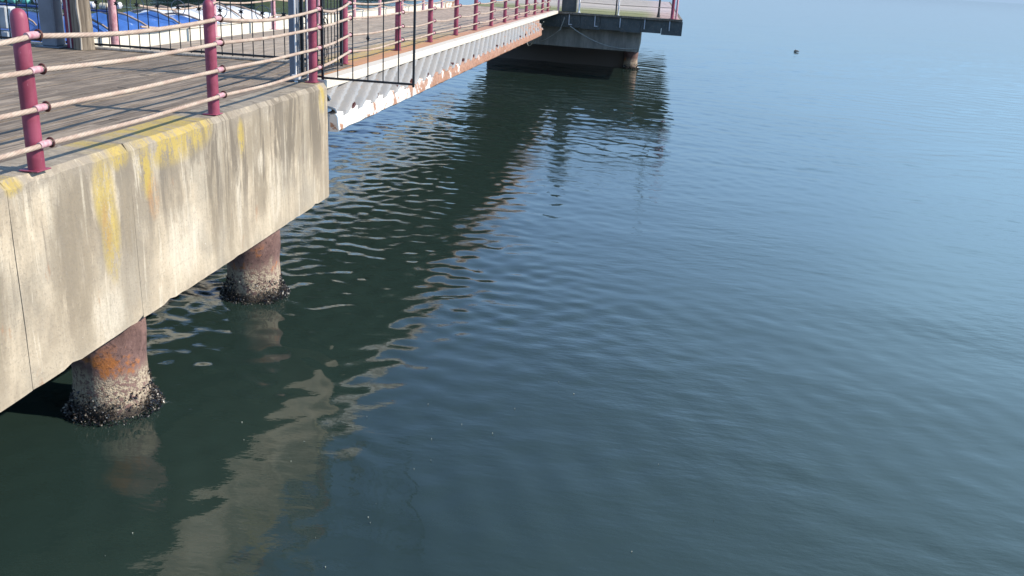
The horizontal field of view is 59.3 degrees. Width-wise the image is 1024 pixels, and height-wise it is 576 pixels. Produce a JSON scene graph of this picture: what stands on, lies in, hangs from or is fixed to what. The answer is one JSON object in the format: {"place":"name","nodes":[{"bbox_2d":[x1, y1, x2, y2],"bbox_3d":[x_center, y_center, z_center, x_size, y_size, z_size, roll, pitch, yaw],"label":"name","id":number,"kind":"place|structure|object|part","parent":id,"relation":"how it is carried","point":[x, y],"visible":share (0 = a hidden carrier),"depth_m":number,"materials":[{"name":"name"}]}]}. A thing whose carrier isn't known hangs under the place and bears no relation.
{"place":"outdoors","nodes":[
{"label":"outdoors","id":0,"kind":"place"},
{"bbox_2d":[0,6,14,38],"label":"panelled cabinet","id":1,"kind":"object","parent":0,"point":[4,23],"visible":0.44,"depth_m":16.41,"materials":[{"name":"grey metal"}]},
{"bbox_2d":[0,0,1023,575],"bbox_3d":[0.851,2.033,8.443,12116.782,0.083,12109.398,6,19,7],"label":"sea water","id":2,"kind":"structure","parent":0,"point":[746,276],"depth_m":12.10,"materials":[{"name":"blue liquid"}]},
{"bbox_2d":[0,5,39,29],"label":"moored boat","id":3,"kind":"object","parent":2,"relation":"on","point":[33,21],"visible":0.02,"depth_m":21.61,"materials":[{"name":"fabric"}]},
{"bbox_2d":[0,3,117,31],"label":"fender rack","id":4,"kind":"object","parent":2,"relation":"in","point":[28,5],"visible":0.07,"depth_m":17.92,"materials":[{"name":"metal"}]},
{"bbox_2d":[7,0,18,3],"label":"boat fender","id":5,"kind":"object","parent":4,"relation":"on","point":[10,2],"visible":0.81,"depth_m":18.02,"materials":[{"name":"teal plastic"}]},
{"bbox_2d":[20,0,31,3],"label":"boat fender","id":6,"kind":"object","parent":4,"relation":"on","point":[28,2],"visible":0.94,"depth_m":18.00,"materials":[{"name":"teal plastic"}]},
{"bbox_2d":[99,3,107,9],"bbox_3d":[-8.117,-5.621,17.954,0.241,0.130,0.130,6,19,7],"label":"boat fender","id":7,"kind":"object","parent":4,"relation":"on","point":[103,6],"visible":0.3,"depth_m":17.91,"materials":[{"name":"beige plastic"}]},
{"bbox_2d":[117,2,123,8],"bbox_3d":[-7.846,-5.631,17.928,0.241,0.130,0.130,6,19,7],"label":"boat fender","id":8,"kind":"object","parent":4,"relation":"on","point":[120,5],"visible":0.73,"depth_m":17.89,"materials":[{"name":"white plastic"}]},
{"bbox_2d":[60,317,164,428],"bbox_3d":[-4.304,1.205,9.734,1.074,2.540,1.068,6,19,7],"label":"steel pile","id":9,"kind":"object","parent":2,"relation":"in","point":[112,379],"visible":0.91,"depth_m":9.35,"materials":[{"name":"brown metal"}]},
{"bbox_2d":[30,8,218,43],"bbox_3d":[-8.521,-4.720,21.121,2.873,3.540,7.606,6,19,7],"label":"moored boat","id":10,"kind":"object","parent":2,"relation":"on","point":[133,20],"visible":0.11,"depth_m":19.73,"materials":[{"name":"fabric"}]},
{"bbox_2d":[136,3,279,22],"bbox_3d":[-9.191,-6.993,27.667,2.667,3.436,8.505,6,19,7],"label":"moored boat","id":11,"kind":"object","parent":2,"relation":"on","point":[235,13],"visible":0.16,"depth_m":27.23,"materials":[{"name":"fabric"}]},
{"bbox_2d":[218,229,289,305],"bbox_3d":[-3.785,0.011,13.235,1.061,2.540,1.057,6,19,7],"label":"steel pile","id":12,"kind":"object","parent":2,"relation":"in","point":[253,275],"visible":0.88,"depth_m":12.86,"materials":[{"name":"brown metal"}]},
{"bbox_2d":[473,0,682,67],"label":"pier platform","id":13,"kind":"structure","parent":2,"relation":"in","point":[603,23],"depth_m":45.53,"materials":[{"name":"grey concrete"}]},
{"bbox_2d":[540,17,564,41],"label":"hanging cable","id":14,"kind":"object","parent":13,"relation":"hanging from","point":[555,32],"visible":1,"depth_m":44.65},
{"bbox_2d":[562,0,577,11],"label":"dark cabinet","id":15,"kind":"object","parent":13,"relation":"on","point":[569,5],"visible":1,"depth_m":44.35,"materials":[{"name":"green paint"}]},
{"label":"door","id":16,"kind":"part","parent":15,"relation":"part of","materials":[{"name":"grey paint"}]},
{"bbox_2d":[570,26,636,48],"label":"hanging cable","id":17,"kind":"object","parent":13,"relation":"hanging from","point":[601,43],"visible":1,"depth_m":44.51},
{"bbox_2d":[669,0,674,18],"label":"platform post","id":18,"kind":"object","parent":13,"relation":"on","point":[672,10],"visible":1,"depth_m":42.91,"materials":[{"name":"metal"}]},
{"bbox_2d":[581,2,665,7],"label":"platform rope","id":19,"kind":"object","parent":18,"relation":"attached to","point":[624,5],"visible":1,"depth_m":43.48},
{"bbox_2d":[675,0,678,18],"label":"platform post","id":20,"kind":"object","parent":13,"relation":"on","point":[677,5],"visible":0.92,"depth_m":42.95,"materials":[{"name":"metal"}]},
{"bbox_2d":[621,51,639,68],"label":"steel pile","id":21,"kind":"object","parent":2,"relation":"in","point":[630,60],"visible":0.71,"depth_m":49.73,"materials":[{"name":"metal"}]},
{"bbox_2d":[657,0,660,17],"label":"lamp post","id":22,"kind":"object","parent":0,"point":[658,14],"visible":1,"depth_m":43.82,"materials":[{"name":"black metal"}]},
{"bbox_2d":[967,0,1023,3],"label":"sky","id":23,"kind":"structure","parent":0,"point":[1002,1],"materials":[{"name":"blue"}]},
{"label":"deck substructure","id":24,"kind":"structure","parent":0,"visible":0},
{"bbox_2d":[0,44,353,162],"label":"boardwalk","id":25,"kind":"structure","parent":24,"relation":"on","point":[55,87],"depth_m":11.62,"materials":[{"name":"grey wood"}]},
{"bbox_2d":[0,184,32,411],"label":"concrete edge block","id":26,"kind":"structure","parent":25,"relation":"attached to","point":[15,380],"depth_m":6.79,"materials":[{"name":"beige concrete"}]},
{"bbox_2d":[35,0,66,47],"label":"grey column","id":27,"kind":"structure","parent":25,"relation":"on","point":[51,16],"depth_m":15.48,"materials":[{"name":"metal"}]},
{"bbox_2d":[63,0,73,47],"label":"maroon column","id":28,"kind":"structure","parent":25,"relation":"on","point":[67,16],"depth_m":15.50,"materials":[{"name":"metal"}]},
{"bbox_2d":[0,140,142,389],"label":"concrete edge block","id":29,"kind":"structure","parent":25,"relation":"attached to","point":[71,214],"depth_m":7.51,"materials":[{"name":"beige concrete"}]},
{"bbox_2d":[9,8,54,172],"bbox_3d":[-3.631,-1.479,6.777,0.226,1.203,0.172,6,19,7],"label":"railing post","id":30,"kind":"object","parent":29,"relation":"on","point":[23,58],"visible":1,"depth_m":6.74,"materials":[{"name":"red metal"}]},
{"bbox_2d":[0,2,349,46],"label":"railing rope","id":31,"kind":"object","parent":30,"relation":"attached to","point":[14,40],"visible":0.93,"depth_m":8.15,"materials":[{"name":"beige fabric"}]},
{"bbox_2d":[0,34,349,120],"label":"railing rope","id":32,"kind":"object","parent":30,"relation":"attached to","point":[76,101],"visible":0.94,"depth_m":8.24,"materials":[{"name":"beige fabric"}]},
{"bbox_2d":[69,0,94,49],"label":"timber pole","id":33,"kind":"object","parent":25,"relation":"on","point":[81,16],"visible":0.9,"depth_m":15.33,"materials":[{"name":"beige wood"}]},
{"bbox_2d":[107,0,118,44],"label":"pink post","id":34,"kind":"object","parent":25,"relation":"on","point":[112,14],"visible":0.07,"depth_m":16.22,"materials":[{"name":"metal"}]},
{"bbox_2d":[0,39,305,63],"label":"timber sill","id":35,"kind":"structure","parent":25,"relation":"on","point":[183,54],"depth_m":15.50,"materials":[{"name":"brown wood"}]},
{"bbox_2d":[0,0,319,60],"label":"iron fence","id":36,"kind":"object","parent":25,"relation":"on","point":[253,55],"visible":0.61,"depth_m":15.57,"materials":[{"name":"black metal"}]},
{"bbox_2d":[85,81,328,317],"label":"concrete edge block","id":37,"kind":"structure","parent":25,"relation":"attached to","point":[211,194],"depth_m":10.01,"materials":[{"name":"beige concrete"}]},
{"bbox_2d":[202,0,226,115],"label":"railing post","id":38,"kind":"object","parent":37,"relation":"on","point":[211,57],"visible":0.99,"depth_m":9.66,"materials":[{"name":"red metal"}]},
{"bbox_2d":[0,17,349,79],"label":"railing rope","id":39,"kind":"object","parent":38,"relation":"attached to","point":[78,65],"visible":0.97,"depth_m":8.19,"materials":[{"name":"beige fabric"}]},
{"bbox_2d":[0,51,349,160],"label":"railing rope","id":40,"kind":"object","parent":38,"relation":"attached to","point":[75,136],"visible":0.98,"depth_m":8.32,"materials":[{"name":"beige fabric"}]},
{"bbox_2d":[293,0,297,81],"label":"white pipe","id":41,"kind":"object","parent":37,"relation":"on","point":[295,40],"visible":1,"depth_m":12.75,"materials":[{"name":"metal"}]},
{"bbox_2d":[305,0,322,82],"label":"railing post","id":42,"kind":"object","parent":37,"relation":"on","point":[312,44],"visible":0.98,"depth_m":12.77,"materials":[{"name":"red metal"}]},
{"bbox_2d":[288,0,304,81],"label":"grey steel post","id":43,"kind":"object","parent":25,"relation":"on","point":[291,38],"visible":0.66,"depth_m":12.88,"materials":[{"name":"metal"}]},
{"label":"walkway substructure","id":44,"kind":"structure","parent":0,"visible":0},
{"bbox_2d":[94,1,453,48],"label":"landward edge beam","id":45,"kind":"structure","parent":44,"relation":"attached to","point":[185,34],"depth_m":21.11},
{"bbox_2d":[132,6,553,80],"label":"walkway","id":46,"kind":"structure","parent":44,"relation":"on","point":[360,41],"depth_m":22.07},
{"bbox_2d":[211,0,220,36],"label":"landward post","id":47,"kind":"object","parent":46,"relation":"on","point":[215,22],"visible":0.43,"depth_m":19.35,"materials":[{"name":"pink metal"}]},
{"bbox_2d":[138,0,304,9],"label":"landward rope","id":48,"kind":"object","parent":47,"relation":"attached to","point":[215,2],"visible":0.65,"depth_m":19.18,"materials":[{"name":"beige fabric"}]},
{"bbox_2d":[140,0,454,28],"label":"landward rope","id":49,"kind":"object","parent":47,"relation":"attached to","point":[317,12],"visible":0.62,"depth_m":27.89,"materials":[{"name":"beige fabric"}]},
{"bbox_2d":[271,1,277,29],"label":"landward post","id":50,"kind":"object","parent":46,"relation":"on","point":[272,15],"visible":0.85,"depth_m":22.33,"materials":[{"name":"metal"}]},
{"bbox_2d":[306,0,308,80],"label":"white pipe","id":51,"kind":"object","parent":46,"relation":"on","point":[307,40],"visible":0.71,"depth_m":13.02,"materials":[{"name":"metal"}]},
{"bbox_2d":[317,0,319,23],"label":"landward post","id":52,"kind":"object","parent":46,"relation":"on","point":[318,4],"visible":0.34,"depth_m":25.33,"materials":[{"name":"pink metal"}]},
{"bbox_2d":[299,0,342,76],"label":"folded iron gate","id":53,"kind":"structure","parent":46,"relation":"on","point":[301,19],"depth_m":14.06,"materials":[{"name":"black metal"}]},
{"bbox_2d":[343,0,351,63],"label":"railing post","id":54,"kind":"object","parent":46,"relation":"on","point":[345,33],"visible":0.69,"depth_m":15.48,"materials":[{"name":"metal"}]},
{"bbox_2d":[351,0,422,4],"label":"railing rope","id":55,"kind":"object","parent":54,"relation":"attached to","point":[354,3],"visible":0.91,"depth_m":16.94,"materials":[{"name":"beige fabric"}]},
{"bbox_2d":[353,0,356,19],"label":"landward post","id":56,"kind":"object","parent":46,"relation":"on","point":[354,12],"visible":0.72,"depth_m":28.33,"materials":[{"name":"pink metal"}]},
{"bbox_2d":[378,0,380,14],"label":"landward post","id":57,"kind":"object","parent":46,"relation":"on","point":[379,9],"visible":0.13,"depth_m":30.96,"materials":[{"name":"metal"}]},
{"bbox_2d":[393,0,404,50],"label":"railing post","id":58,"kind":"object","parent":46,"relation":"on","point":[396,22],"visible":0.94,"depth_m":18.58,"materials":[{"name":"red metal"}]},
{"bbox_2d":[353,6,549,51],"bbox_3d":[-0.484,-8.866,29.699,0.061,0.086,30.102,6,19,7],"label":"railing rope","id":59,"kind":"object","parent":58,"relation":"attached to","point":[433,33],"visible":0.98,"depth_m":20.77,"materials":[{"name":"beige fabric"}]},
{"bbox_2d":[425,0,436,41],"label":"railing post","id":60,"kind":"object","parent":46,"relation":"on","point":[430,19],"visible":0.98,"depth_m":21.20,"materials":[{"name":"red metal"}]},
{"bbox_2d":[353,1,549,35],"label":"railing rope","id":61,"kind":"object","parent":60,"relation":"attached to","point":[356,34],"visible":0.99,"depth_m":21.12,"materials":[{"name":"beige fabric"}]},
{"bbox_2d":[452,0,461,34],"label":"railing post","id":62,"kind":"object","parent":46,"relation":"on","point":[456,14],"visible":0.98,"depth_m":23.92,"materials":[{"name":"metal"}]},
{"bbox_2d":[472,0,480,29],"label":"railing post","id":63,"kind":"object","parent":46,"relation":"on","point":[475,18],"visible":0.98,"depth_m":26.46,"materials":[{"name":"red metal"}]},
{"bbox_2d":[488,0,495,25],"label":"railing post","id":64,"kind":"object","parent":46,"relation":"on","point":[491,13],"visible":0.99,"depth_m":28.99,"materials":[{"name":"red metal"}]},
{"bbox_2d":[503,0,508,22],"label":"railing post","id":65,"kind":"object","parent":46,"relation":"on","point":[505,11],"visible":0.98,"depth_m":31.53,"materials":[{"name":"red metal"}]},
{"bbox_2d":[514,0,519,18],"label":"railing post","id":66,"kind":"object","parent":46,"relation":"on","point":[516,9],"visible":0.99,"depth_m":34.05,"materials":[{"name":"metal"}]},
{"bbox_2d":[523,0,529,16],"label":"railing post","id":67,"kind":"object","parent":46,"relation":"on","point":[526,9],"visible":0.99,"depth_m":36.60,"materials":[{"name":"red metal"}]},
{"bbox_2d":[533,0,537,14],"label":"railing post","id":68,"kind":"object","parent":46,"relation":"on","point":[534,8],"visible":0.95,"depth_m":39.12,"materials":[{"name":"metal"}]},
{"bbox_2d":[540,0,545,12],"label":"railing post","id":69,"kind":"object","parent":46,"relation":"on","point":[542,5],"visible":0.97,"depth_m":41.66,"materials":[{"name":"metal"}]},
{"bbox_2d":[351,0,514,18],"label":"railing rope","id":70,"kind":"object","parent":69,"relation":"attached to","point":[365,17],"visible":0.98,"depth_m":19.70,"materials":[{"name":"beige fabric"}]},
{"bbox_2d":[318,10,557,131],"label":"walkway edge beam","id":71,"kind":"structure","parent":44,"relation":"attached to","point":[349,103],"depth_m":17.73,"materials":[{"name":"white paint"}]},
{"bbox_2d":[317,0,415,87],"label":"iron gate panel","id":72,"kind":"structure","parent":71,"relation":"on","point":[322,77],"depth_m":12.90,"materials":[{"name":"black paint"}]}
]}

